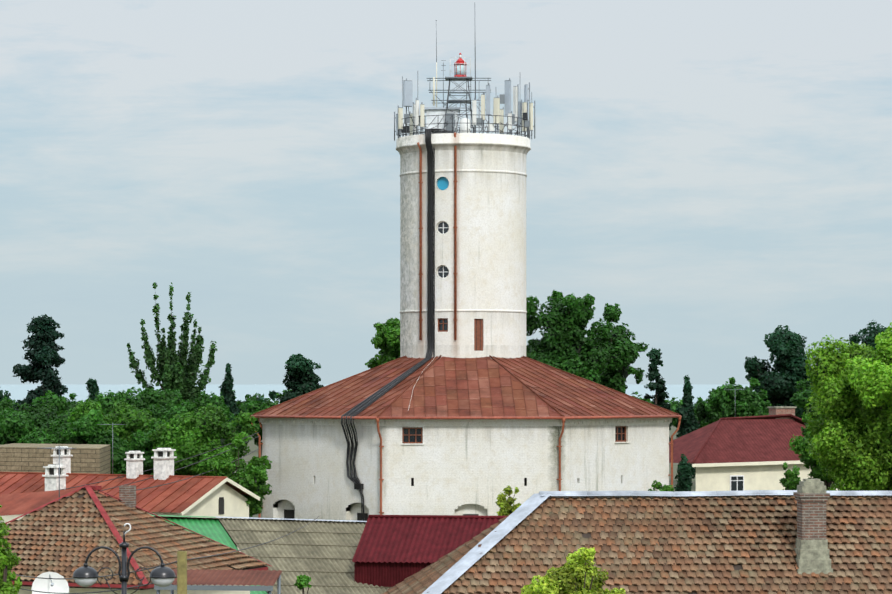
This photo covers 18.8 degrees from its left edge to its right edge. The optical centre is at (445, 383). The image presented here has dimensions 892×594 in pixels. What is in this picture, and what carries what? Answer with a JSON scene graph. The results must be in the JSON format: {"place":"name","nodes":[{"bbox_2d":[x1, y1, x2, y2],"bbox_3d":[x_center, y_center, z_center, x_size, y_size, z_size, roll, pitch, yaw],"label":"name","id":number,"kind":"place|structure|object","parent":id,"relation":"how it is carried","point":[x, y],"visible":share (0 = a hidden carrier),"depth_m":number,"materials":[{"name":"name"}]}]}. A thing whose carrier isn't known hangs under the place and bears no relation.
{"place":"outdoors","nodes":[
{"label":"outdoors","id":0,"kind":"place"},
{"bbox_2d":[0,489,75,528],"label":"roof","id":1,"kind":"structure","parent":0,"point":[17,503],"depth_m":109.66,"materials":[{"name":"red metal"}]},
{"bbox_2d":[1,485,270,593],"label":"tiled roof","id":2,"kind":"structure","parent":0,"point":[64,536],"depth_m":83.30,"materials":[{"name":"brown tile"}]},
{"bbox_2d":[151,515,390,593],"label":"roof","id":3,"kind":"structure","parent":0,"point":[320,553],"depth_m":96.36,"materials":[{"name":"grey tile"}]},
{"bbox_2d":[0,426,695,517],"bbox_3d":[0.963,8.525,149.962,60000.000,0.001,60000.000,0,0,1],"label":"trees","id":4,"kind":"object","parent":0,"point":[252,447],"depth_m":299.87,"materials":[{"name":"green plant"}]},
{"bbox_2d":[0,443,109,473],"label":"building","id":5,"kind":"structure","parent":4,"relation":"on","point":[85,458],"depth_m":135.14,"materials":[{"name":"brown brick"}]},
{"bbox_2d":[73,523,175,593],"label":"street lamp","id":6,"kind":"object","parent":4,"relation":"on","point":[86,575],"visible":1,"depth_m":42.01,"materials":[{"name":"black metal"}]},
{"bbox_2d":[0,446,259,551],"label":"house","id":7,"kind":"structure","parent":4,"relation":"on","point":[214,496],"depth_m":126.61,"materials":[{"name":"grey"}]},
{"bbox_2d":[31,389,743,593],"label":"rooftop aerials","id":8,"kind":"object","parent":7,"relation":"on","point":[52,585],"visible":0.98,"depth_m":60.15,"materials":[{"name":"silver metal"}]},
{"bbox_2d":[177,551,186,593],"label":"wooden pole","id":9,"kind":"object","parent":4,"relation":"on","point":[181,572],"visible":1,"depth_m":43.97,"materials":[{"name":"yellow wood"}]},
{"bbox_2d":[16,432,318,593],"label":"overhead wires","id":10,"kind":"object","parent":9,"relation":"attached to","point":[147,488],"visible":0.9,"depth_m":67.91,"materials":[{"name":"grey"}]},
{"bbox_2d":[154,569,281,593],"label":"rusty canopy","id":11,"kind":"object","parent":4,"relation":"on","point":[213,579],"visible":0.81,"depth_m":56.92,"materials":[{"name":"red metal"}]},
{"bbox_2d":[0,505,625,593],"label":"trees","id":12,"kind":"object","parent":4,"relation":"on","point":[576,573],"visible":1,"depth_m":65.61,"materials":[{"name":"green plant"}]},
{"bbox_2d":[0,389,705,428],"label":"tree line","id":13,"kind":"object","parent":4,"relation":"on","point":[273,395],"visible":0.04,"depth_m":376.11,"materials":[{"name":"green plant"}]},
{"bbox_2d":[352,515,506,586],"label":"metal roof","id":14,"kind":"structure","parent":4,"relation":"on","point":[392,550],"depth_m":94.02,"materials":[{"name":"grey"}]},
{"bbox_2d":[0,322,891,516],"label":"trees","id":15,"kind":"object","parent":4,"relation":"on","point":[844,443],"visible":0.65,"depth_m":128.92,"materials":[{"name":"green plant"}]},
{"bbox_2d":[12,282,891,478],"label":"trees","id":16,"kind":"object","parent":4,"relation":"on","point":[607,355],"visible":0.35,"depth_m":225.18,"materials":[{"name":"green plant"}]},
{"bbox_2d":[250,129,681,521],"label":"lighthouse","id":17,"kind":"object","parent":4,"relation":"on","point":[463,404],"visible":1,"depth_m":143.69,"materials":[{"name":"white paint"}]},
{"bbox_2d":[394,20,534,140],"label":"antennas","id":18,"kind":"object","parent":17,"relation":"on","point":[443,119],"visible":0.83,"depth_m":149.40,"materials":[{"name":"grey metal"}]},
{"bbox_2d":[0,384,754,403],"bbox_3d":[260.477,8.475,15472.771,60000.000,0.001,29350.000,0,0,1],"label":"sea water","id":19,"kind":"structure","parent":0,"point":[18,391],"depth_m":3961.83,"materials":[{"name":"blue liquid"}]},
{"bbox_2d":[0,0,891,383],"label":"sky","id":20,"kind":"structure","parent":0,"point":[718,173],"materials":[{"name":"blue"}]},
{"bbox_2d":[382,479,891,593],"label":"tiled roof","id":21,"kind":"structure","parent":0,"point":[810,536],"depth_m":73.42,"materials":[{"name":"brown tile"}]},
{"bbox_2d":[669,406,839,490],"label":"house","id":22,"kind":"structure","parent":0,"point":[739,453],"depth_m":163.09,"materials":[{"name":"white"}]}
]}

